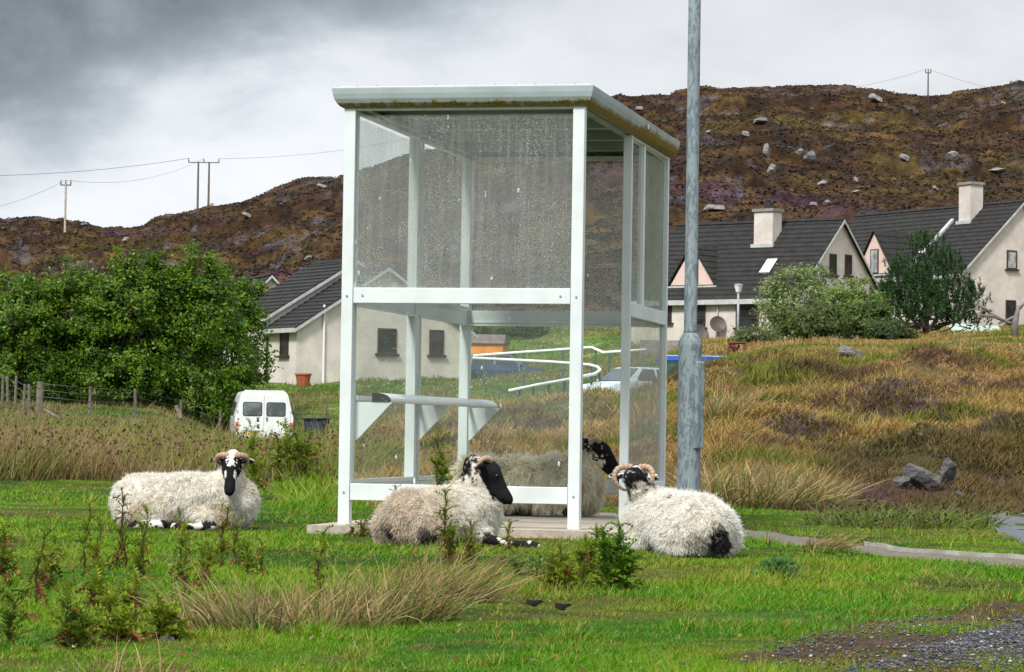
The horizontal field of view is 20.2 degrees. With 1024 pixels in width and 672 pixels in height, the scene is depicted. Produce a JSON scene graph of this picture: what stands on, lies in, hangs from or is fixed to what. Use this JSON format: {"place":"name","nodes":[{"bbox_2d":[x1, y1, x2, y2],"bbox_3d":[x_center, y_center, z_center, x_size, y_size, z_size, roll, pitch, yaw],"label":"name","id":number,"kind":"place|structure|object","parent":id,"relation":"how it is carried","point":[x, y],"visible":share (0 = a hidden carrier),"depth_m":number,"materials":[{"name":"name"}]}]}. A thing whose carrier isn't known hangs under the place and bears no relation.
{"place":"outdoors","nodes":[
{"label":"outdoors","id":0,"kind":"place"},
{"bbox_2d":[0,505,1019,671],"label":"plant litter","id":1,"kind":"object","parent":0,"point":[454,657],"visible":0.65,"depth_m":7.40,"materials":[{"name":"brown plant"}]},
{"bbox_2d":[0,81,1023,349],"bbox_3d":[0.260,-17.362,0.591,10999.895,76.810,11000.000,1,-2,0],"label":"hills","id":2,"kind":"structure","parent":0,"point":[822,105],"depth_m":284.80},
{"bbox_2d":[188,158,218,208],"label":"power pole","id":3,"kind":"object","parent":2,"relation":"on","point":[208,201],"visible":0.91,"depth_m":426.90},
{"bbox_2d":[0,80,1023,367],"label":"heath","id":4,"kind":"object","parent":2,"relation":"on","point":[634,212],"visible":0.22,"depth_m":272.69,"materials":[{"name":"brown plant"}]},
{"bbox_2d":[0,303,1023,671],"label":"ground","id":5,"kind":"structure","parent":0,"point":[562,401],"depth_m":12.35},
{"bbox_2d":[0,516,19,579],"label":"thistle","id":6,"kind":"object","parent":5,"relation":"on","point":[4,561],"visible":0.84,"depth_m":10.41,"materials":[{"name":"green plant"}]},
{"bbox_2d":[0,583,38,647],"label":"thistle","id":7,"kind":"object","parent":5,"relation":"on","point":[10,613],"visible":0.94,"depth_m":7.24,"materials":[{"name":"green plant"}]},
{"bbox_2d":[0,527,57,609],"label":"thistle","id":8,"kind":"object","parent":5,"relation":"on","point":[38,589],"visible":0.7,"depth_m":8.61,"materials":[{"name":"green plant"}]},
{"bbox_2d":[0,266,92,400],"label":"leafy tree","id":9,"kind":"object","parent":5,"relation":"on","point":[24,311],"visible":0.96,"depth_m":96.42,"materials":[{"name":"green plant"}]},
{"bbox_2d":[29,531,72,590],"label":"thistle","id":10,"kind":"object","parent":5,"relation":"on","point":[50,567],"visible":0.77,"depth_m":9.64,"materials":[{"name":"green plant"}]},
{"bbox_2d":[9,249,135,403],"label":"leafy tree","id":11,"kind":"object","parent":5,"relation":"on","point":[71,295],"visible":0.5,"depth_m":97.27,"materials":[{"name":"green plant"}]},
{"bbox_2d":[43,575,109,649],"bbox_3d":[-1.068,0.712,7.128,0.180,0.247,0.182,1,-2,0],"label":"thistle","id":12,"kind":"object","parent":5,"relation":"on","point":[74,629],"visible":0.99,"depth_m":7.10,"materials":[{"name":"green plant"}]},
{"bbox_2d":[72,501,113,575],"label":"thistle","id":13,"kind":"object","parent":5,"relation":"on","point":[96,550],"visible":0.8,"depth_m":10.63,"materials":[{"name":"green plant"}]},
{"bbox_2d":[75,554,139,607],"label":"thistle","id":14,"kind":"object","parent":5,"relation":"on","point":[92,590],"visible":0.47,"depth_m":8.65,"materials":[{"name":"green plant"}]},
{"bbox_2d":[0,375,221,435],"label":"wire fence","id":15,"kind":"object","parent":5,"relation":"on","point":[39,400],"visible":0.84,"depth_m":82.94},
{"bbox_2d":[86,591,149,641],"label":"thistle","id":16,"kind":"object","parent":5,"relation":"on","point":[121,620],"visible":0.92,"depth_m":7.40,"materials":[{"name":"green plant"}]},
{"bbox_2d":[103,487,135,569],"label":"thistle","id":17,"kind":"object","parent":5,"relation":"on","point":[122,545],"visible":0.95,"depth_m":11.10,"materials":[{"name":"green plant"}]},
{"bbox_2d":[92,565,151,620],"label":"thistle","id":18,"kind":"object","parent":5,"relation":"on","point":[113,590],"visible":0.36,"depth_m":8.32,"materials":[{"name":"green plant"}]},
{"bbox_2d":[63,238,185,406],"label":"leafy tree","id":19,"kind":"object","parent":5,"relation":"on","point":[125,280],"visible":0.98,"depth_m":96.38,"materials":[{"name":"green plant"}]},
{"bbox_2d":[59,630,203,671],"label":"rush clump","id":20,"kind":"object","parent":5,"relation":"on","point":[119,668],"visible":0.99,"depth_m":6.13,"materials":[{"name":"beige plant"}]},
{"bbox_2d":[127,503,159,580],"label":"thistle","id":21,"kind":"object","parent":5,"relation":"on","point":[141,560],"visible":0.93,"depth_m":10.26,"materials":[{"name":"green plant"}]},
{"bbox_2d":[131,588,195,639],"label":"thistle","id":22,"kind":"object","parent":5,"relation":"on","point":[165,623],"visible":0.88,"depth_m":7.51,"materials":[{"name":"green plant"}]},
{"bbox_2d":[103,247,225,407],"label":"leafy tree","id":23,"kind":"object","parent":5,"relation":"on","point":[182,386],"visible":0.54,"depth_m":97.28,"materials":[{"name":"green plant"}]},
{"bbox_2d":[107,449,263,530],"bbox_3d":[-1.816,0.846,15.977,0.896,0.450,0.473,1,-2,8],"label":"sheep","id":24,"kind":"object","parent":5,"relation":"on","point":[199,497],"visible":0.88,"depth_m":15.83},
{"bbox_2d":[167,505,204,606],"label":"thistle","id":25,"kind":"object","parent":5,"relation":"on","point":[182,559],"visible":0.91,"depth_m":9.04,"materials":[{"name":"green plant"}]},
{"bbox_2d":[0,376,396,444],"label":"meadow grass","id":26,"kind":"structure","parent":5,"relation":"on","point":[159,421],"depth_m":92.28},
{"bbox_2d":[0,384,404,483],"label":"rushes","id":27,"kind":"object","parent":5,"relation":"on","point":[48,454],"visible":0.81,"depth_m":30.26,"materials":[{"name":"brown plant"}]},
{"bbox_2d":[186,532,220,587],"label":"thistle","id":28,"kind":"object","parent":5,"relation":"on","point":[205,565],"visible":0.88,"depth_m":10.05,"materials":[{"name":"green plant"}]},
{"bbox_2d":[144,239,267,422],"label":"leafy tree","id":29,"kind":"object","parent":5,"relation":"on","point":[209,287],"visible":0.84,"depth_m":97.42,"materials":[{"name":"green plant"}]},
{"bbox_2d":[92,558,348,635],"bbox_3d":[-0.791,0.735,7.905,0.717,0.260,0.619,1,-2,0],"label":"rush clump","id":30,"kind":"object","parent":5,"relation":"on","point":[235,617],"visible":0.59,"depth_m":7.88,"materials":[{"name":"beige plant"}]},
{"bbox_2d":[212,503,233,568],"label":"thistle","id":31,"kind":"object","parent":5,"relation":"on","point":[222,542],"visible":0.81,"depth_m":11.21,"materials":[{"name":"green plant"}]},
{"bbox_2d":[220,516,256,564],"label":"thistle","id":32,"kind":"object","parent":5,"relation":"on","point":[236,536],"visible":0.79,"depth_m":11.94,"materials":[{"name":"green plant"}]},
{"bbox_2d":[202,261,282,421],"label":"leafy tree","id":33,"kind":"object","parent":5,"relation":"on","point":[247,300],"visible":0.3,"depth_m":100.77,"materials":[{"name":"green plant"}]},
{"bbox_2d":[223,273,279,355],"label":"house","id":34,"kind":"structure","parent":5,"relation":"on","point":[271,279],"depth_m":134.47,"materials":[{"name":"tile"}]},
{"bbox_2d":[237,537,274,576],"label":"thistle","id":35,"kind":"object","parent":5,"relation":"on","point":[260,560],"visible":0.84,"depth_m":10.66,"materials":[{"name":"green plant"}]},
{"bbox_2d":[221,390,292,437],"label":"van","id":36,"kind":"object","parent":5,"relation":"on","point":[274,406],"visible":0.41,"depth_m":94.95,"materials":[{"name":"paint"}]},
{"bbox_2d":[242,417,273,491],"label":"thistle","id":37,"kind":"object","parent":5,"relation":"on","point":[254,467],"visible":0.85,"depth_m":25.95,"materials":[{"name":"green plant"}]},
{"bbox_2d":[266,417,322,482],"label":"thistle","id":38,"kind":"object","parent":5,"relation":"on","point":[301,446],"visible":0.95,"depth_m":29.93,"materials":[{"name":"green plant"}]},
{"bbox_2d":[226,258,366,381],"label":"house","id":39,"kind":"structure","parent":5,"relation":"on","point":[300,287],"depth_m":116.03,"materials":[{"name":"tile"}]},
{"bbox_2d":[302,417,330,438],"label":"wheelie bin","id":40,"kind":"object","parent":5,"relation":"on","point":[320,421],"visible":0.45,"depth_m":85.65,"materials":[{"name":"plastic"}]},
{"bbox_2d":[213,571,426,630],"bbox_3d":[-0.558,0.764,8.190,0.678,0.240,0.650,1,-2,0],"label":"rush clump","id":41,"kind":"object","parent":5,"relation":"on","point":[372,618],"visible":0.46,"depth_m":8.13,"materials":[{"name":"beige plant"}]},
{"bbox_2d":[307,524,334,597],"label":"thistle","id":42,"kind":"object","parent":5,"relation":"on","point":[318,559],"visible":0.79,"depth_m":9.45,"materials":[{"name":"green plant"}]},
{"bbox_2d":[293,390,397,431],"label":"wire fence","id":43,"kind":"object","parent":5,"relation":"on","point":[326,413],"visible":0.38,"depth_m":95.80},
{"bbox_2d":[344,516,372,536],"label":"thistle","id":44,"kind":"object","parent":5,"relation":"on","point":[362,530],"visible":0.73,"depth_m":15.22,"materials":[{"name":"green plant"}]},
{"bbox_2d":[259,265,477,384],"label":"house","id":45,"kind":"structure","parent":5,"relation":"on","point":[305,337],"depth_m":113.78,"materials":[{"name":"paint"}]},
{"bbox_2d":[277,333,289,357],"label":"window","id":46,"kind":"structure","parent":45,"relation":"in","point":[284,337],"depth_m":112.87,"materials":[{"name":"grey glass"}]},
{"bbox_2d":[375,328,399,355],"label":"window","id":47,"kind":"structure","parent":45,"relation":"in","point":[385,344],"depth_m":114.09,"materials":[{"name":"grey glass"}]},
{"bbox_2d":[427,330,446,356],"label":"window","id":48,"kind":"structure","parent":45,"relation":"in","point":[436,339],"depth_m":115.30,"materials":[{"name":"grey glass"}]},
{"bbox_2d":[280,549,521,626],"bbox_3d":[-0.346,0.778,8.549,0.734,0.346,0.578,0,-2,21],"label":"rush clump","id":49,"kind":"object","parent":5,"relation":"on","point":[422,613],"visible":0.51,"depth_m":8.50,"materials":[{"name":"beige plant"}]},
{"bbox_2d":[427,424,455,485],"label":"thistle","id":50,"kind":"object","parent":5,"relation":"on","point":[442,471],"visible":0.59,"depth_m":15.44,"materials":[{"name":"green plant"}]},
{"bbox_2d":[434,485,466,564],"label":"thistle","id":51,"kind":"object","parent":5,"relation":"on","point":[451,536],"visible":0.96,"depth_m":12.12,"materials":[{"name":"green plant"}]},
{"bbox_2d":[369,454,540,548],"bbox_3d":[-0.333,0.793,13.914,0.804,0.456,0.547,2,-2,-31],"label":"sheep","id":52,"kind":"object","parent":5,"relation":"on","point":[479,490],"visible":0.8,"depth_m":13.82},
{"bbox_2d":[356,528,567,605],"bbox_3d":[-0.096,0.776,9.408,0.607,0.327,0.698,3,-3,-43],"label":"rush clump","id":53,"kind":"object","parent":5,"relation":"on","point":[474,593],"visible":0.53,"depth_m":9.39,"materials":[{"name":"beige plant"}]},
{"bbox_2d":[456,518,483,570],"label":"thistle","id":54,"kind":"object","parent":5,"relation":"on","point":[469,545],"visible":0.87,"depth_m":11.52,"materials":[{"name":"green plant"}]},
{"bbox_2d":[471,334,509,353],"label":"orange shed","id":55,"kind":"structure","parent":5,"relation":"on","point":[482,343],"depth_m":126.08,"materials":[{"name":"wood"}]},
{"bbox_2d":[499,518,518,551],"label":"thistle","id":56,"kind":"object","parent":5,"relation":"on","point":[508,544],"visible":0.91,"depth_m":13.54,"materials":[{"name":"green plant"}]},
{"bbox_2d":[471,354,546,377],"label":"parked car","id":57,"kind":"object","parent":5,"relation":"on","point":[497,367],"visible":0.15,"depth_m":119.23,"materials":[{"name":"blue paint"}]},
{"bbox_2d":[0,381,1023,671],"bbox_3d":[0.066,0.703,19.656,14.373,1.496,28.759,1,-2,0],"label":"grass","id":58,"kind":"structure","parent":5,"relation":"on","point":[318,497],"depth_m":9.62,"materials":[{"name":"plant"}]},
{"bbox_2d":[471,326,552,335],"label":"shrub","id":59,"kind":"object","parent":5,"relation":"on","point":[498,330],"visible":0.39,"depth_m":133.32,"materials":[{"name":"green plant"}]},
{"bbox_2d":[307,513,740,539],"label":"slab","id":60,"kind":"structure","parent":5,"relation":"on","point":[541,526],"depth_m":15.86,"materials":[{"name":"concrete"}]},
{"bbox_2d":[332,83,679,529],"bbox_3d":[0.026,-0.113,17.151,1.465,2.420,3.023,0,-2,12],"label":"bus shelter","id":61,"kind":"object","parent":60,"relation":"on","point":[579,125],"visible":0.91,"depth_m":17.00,"materials":[{"name":"paint"}]},
{"bbox_2d":[447,437,618,516],"bbox_3d":[0.132,0.879,18.152,1.176,0.507,0.636,1,-2,0],"label":"sheep","id":62,"kind":"object","parent":60,"relation":"on","point":[543,470],"visible":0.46,"depth_m":18.02},
{"bbox_2d":[472,357,601,399],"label":"handrail","id":63,"kind":"object","parent":5,"relation":"on","point":[562,380],"visible":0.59,"depth_m":100.61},
{"bbox_2d":[501,545,578,578],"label":"thistle","id":64,"kind":"object","parent":5,"relation":"on","point":[538,567],"visible":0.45,"depth_m":11.25,"materials":[{"name":"green plant"}]},
{"bbox_2d":[534,543,580,583],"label":"thistle","id":65,"kind":"object","parent":5,"relation":"on","point":[563,558],"visible":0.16,"depth_m":10.41,"materials":[{"name":"green plant"}]},
{"bbox_2d":[473,346,645,372],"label":"handrail","id":66,"kind":"object","parent":5,"relation":"on","point":[523,353],"visible":0.59,"depth_m":107.71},
{"bbox_2d":[537,535,612,589],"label":"thistle","id":67,"kind":"object","parent":5,"relation":"on","point":[567,568],"visible":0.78,"depth_m":10.22,"materials":[{"name":"green plant"}]},
{"bbox_2d":[572,523,610,579],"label":"thistle","id":68,"kind":"object","parent":5,"relation":"on","point":[592,555],"visible":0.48,"depth_m":11.04,"materials":[{"name":"green plant"}]},
{"bbox_2d":[587,506,644,589],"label":"thistle","id":69,"kind":"object","parent":5,"relation":"on","point":[619,560],"visible":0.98,"depth_m":10.17,"materials":[{"name":"green plant"}]},
{"bbox_2d":[583,367,667,392],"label":"parked car","id":70,"kind":"object","parent":5,"relation":"on","point":[611,379],"visible":0.21,"depth_m":96.31,"materials":[{"name":"paint"}]},
{"bbox_2d":[640,340,678,357],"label":"wall","id":71,"kind":"structure","parent":5,"relation":"on","point":[670,343],"depth_m":111.95,"materials":[{"name":"paint"}]},
{"bbox_2d":[608,463,745,556],"bbox_3d":[0.777,0.816,13.572,0.471,0.420,0.894,2,-2,-28],"label":"sheep","id":72,"kind":"object","parent":5,"relation":"on","point":[672,521],"visible":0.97,"depth_m":13.36},
{"bbox_2d":[331,337,1023,513],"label":"moor grass","id":73,"kind":"structure","parent":5,"relation":"on","point":[723,441],"depth_m":32.13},
{"bbox_2d":[357,324,1023,426],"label":"hill grass","id":74,"kind":"structure","parent":5,"relation":"on","point":[1003,335],"depth_m":100.73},
{"bbox_2d":[677,0,704,492],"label":"lamp post","id":75,"kind":"object","parent":5,"relation":"on","point":[690,414],"visible":0.91,"depth_m":16.53,"materials":[{"name":"metal"}]},
{"bbox_2d":[693,361,704,448],"bbox_3d":[1.069,0.395,16.495,0.062,0.500,0.034,2,-3,-40],"label":"door","id":76,"kind":"structure","parent":75,"relation":"in","point":[699,366],"depth_m":16.48,"materials":[{"name":"paint"}]},
{"bbox_2d":[655,355,726,375],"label":"boat","id":77,"kind":"object","parent":5,"relation":"on","point":[672,362],"visible":0.17,"depth_m":87.47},
{"bbox_2d":[399,410,1023,478],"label":"dark heather","id":78,"kind":"object","parent":5,"relation":"on","point":[900,445],"visible":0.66,"depth_m":28.51,"materials":[{"name":"brown plant"}]},
{"bbox_2d":[674,378,786,421],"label":"rush clump","id":79,"kind":"object","parent":5,"relation":"on","point":[713,411],"visible":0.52,"depth_m":32.12,"materials":[{"name":"beige plant"}]},
{"bbox_2d":[477,373,1023,440],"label":"heather","id":80,"kind":"object","parent":5,"relation":"on","point":[908,402],"visible":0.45,"depth_m":32.97,"materials":[{"name":"brown plant"}]},
{"bbox_2d":[726,323,780,344],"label":"shrub","id":81,"kind":"object","parent":5,"relation":"on","point":[746,335],"visible":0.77,"depth_m":95.81,"materials":[{"name":"green plant"}]},
{"bbox_2d":[631,200,878,344],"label":"house","id":82,"kind":"structure","parent":5,"relation":"on","point":[745,254],"depth_m":124.60,"materials":[{"name":"tile"}]},
{"bbox_2d":[697,305,707,328],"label":"window","id":83,"kind":"structure","parent":82,"relation":"in","point":[701,309],"depth_m":123.85,"materials":[{"name":"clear glass"}]},
{"bbox_2d":[733,304,758,328],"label":"window","id":84,"kind":"structure","parent":82,"relation":"in","point":[745,319],"depth_m":122.46,"materials":[{"name":"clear glass"}]},
{"bbox_2d":[654,450,859,509],"bbox_3d":[1.893,1.234,23.050,1.905,0.752,2.579,1,-2,0],"label":"rush clump","id":85,"kind":"object","parent":5,"relation":"on","point":[737,491],"visible":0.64,"depth_m":22.49,"materials":[{"name":"beige plant"}]},
{"bbox_2d":[750,554,806,579],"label":"thistle","id":86,"kind":"object","parent":5,"relation":"on","point":[781,564],"visible":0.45,"depth_m":11.20,"materials":[{"name":"green plant"}]},
{"bbox_2d":[749,262,838,339],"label":"shrub","id":87,"kind":"object","parent":5,"relation":"on","point":[782,293],"visible":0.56,"depth_m":103.78,"materials":[{"name":"green plant"}]},
{"bbox_2d":[719,456,894,506],"bbox_3d":[2.436,1.261,23.603,1.669,0.620,2.419,1,-2,0],"label":"rush clump","id":88,"kind":"object","parent":5,"relation":"on","point":[842,491],"visible":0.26,"depth_m":23.36,"materials":[{"name":"beige plant"}]},
{"bbox_2d":[762,297,853,340],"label":"shrub","id":89,"kind":"object","parent":5,"relation":"on","point":[808,322],"visible":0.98,"depth_m":99.56,"materials":[{"name":"green plant"}]},
{"bbox_2d":[804,260,834,304],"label":"young tree","id":90,"kind":"object","parent":5,"relation":"on","point":[824,270],"visible":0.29,"depth_m":105.97,"materials":[{"name":"green plant"}]},
{"bbox_2d":[800,528,879,552],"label":"rush clump","id":91,"kind":"object","parent":5,"relation":"on","point":[841,544],"visible":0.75,"depth_m":13.91,"materials":[{"name":"beige plant"}]},
{"bbox_2d":[804,273,891,336],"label":"shrub","id":92,"kind":"object","parent":5,"relation":"on","point":[842,293],"visible":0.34,"depth_m":104.73,"materials":[{"name":"green plant"}]},
{"bbox_2d":[838,346,863,358],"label":"stone","id":93,"kind":"object","parent":5,"relation":"on","point":[844,350],"visible":0.88,"depth_m":48.73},
{"bbox_2d":[834,292,902,339],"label":"shrub","id":94,"kind":"object","parent":5,"relation":"on","point":[861,318],"visible":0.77,"depth_m":100.77,"materials":[{"name":"green plant"}]},
{"bbox_2d":[740,599,1023,671],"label":"gravel","id":95,"kind":"structure","parent":5,"relation":"on","point":[995,632],"depth_m":7.45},
{"bbox_2d":[862,317,923,340],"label":"shrub","id":96,"kind":"object","parent":5,"relation":"on","point":[880,330],"visible":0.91,"depth_m":98.81,"materials":[{"name":"green plant"}]},
{"bbox_2d":[790,493,1020,529],"bbox_3d":[2.530,1.132,18.532,1.516,0.316,1.441,1,-2,0],"label":"rush clump","id":97,"kind":"object","parent":5,"relation":"on","point":[924,520],"visible":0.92,"depth_m":18.32,"materials":[{"name":"green plant"}]},
{"bbox_2d":[902,463,942,490],"bbox_3d":[3.662,1.261,25.653,0.344,0.270,0.218,-1,-2,-26],"label":"boulder","id":98,"kind":"object","parent":5,"relation":"on","point":[920,477],"visible":1,"depth_m":25.59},
{"bbox_2d":[867,227,993,334],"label":"pine tree","id":99,"kind":"object","parent":5,"relation":"on","point":[934,299],"visible":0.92,"depth_m":107.73,"materials":[{"name":"green plant"}]},
{"bbox_2d":[848,175,1023,326],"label":"house","id":100,"kind":"structure","parent":5,"relation":"on","point":[987,238],"depth_m":139.08,"materials":[{"name":"tile"}]},
{"bbox_2d":[870,249,878,273],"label":"window","id":101,"kind":"structure","parent":100,"relation":"in","point":[874,253],"depth_m":141.71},
{"bbox_2d":[1004,300,1015,325],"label":"window","id":102,"kind":"structure","parent":100,"relation":"in","point":[1010,304],"depth_m":137.72,"materials":[{"name":"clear glass"}]},
{"bbox_2d":[1005,250,1019,270],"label":"window","id":103,"kind":"structure","parent":100,"relation":"in","point":[1011,254],"depth_m":137.86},
{"bbox_2d":[864,541,1023,559],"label":"kerb","id":104,"kind":"structure","parent":5,"relation":"on","point":[945,552],"depth_m":13.85,"materials":[{"name":"concrete"}]},
{"bbox_2d":[938,458,956,484],"bbox_3d":[3.924,1.228,25.993,0.181,0.267,0.144,0,-2,17],"label":"boulder","id":105,"kind":"object","parent":5,"relation":"on","point":[948,470],"visible":0.85,"depth_m":25.96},
{"bbox_2d":[905,567,1000,588],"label":"rush clump","id":106,"kind":"object","parent":5,"relation":"on","point":[958,583],"visible":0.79,"depth_m":10.96,"materials":[{"name":"green plant"}]},
{"bbox_2d":[968,303,1023,336],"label":"dead tree","id":107,"kind":"object","parent":5,"relation":"on","point":[1014,324],"visible":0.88,"depth_m":92.04,"materials":[{"name":"wood"}]},
{"bbox_2d":[0,0,1023,227],"label":"sky","id":108,"kind":"structure","parent":0,"point":[93,85],"materials":[{"name":"grey"}]},
{"bbox_2d":[741,529,1023,567],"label":"path","id":109,"kind":"structure","parent":0,"point":[797,540],"depth_m":14.00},
{"bbox_2d":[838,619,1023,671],"bbox_3d":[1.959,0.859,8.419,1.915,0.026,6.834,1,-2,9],"label":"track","id":110,"kind":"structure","parent":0,"point":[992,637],"depth_m":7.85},
{"bbox_2d":[979,513,1023,542],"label":"road","id":111,"kind":"structure","parent":0,"point":[1010,528],"depth_m":18.30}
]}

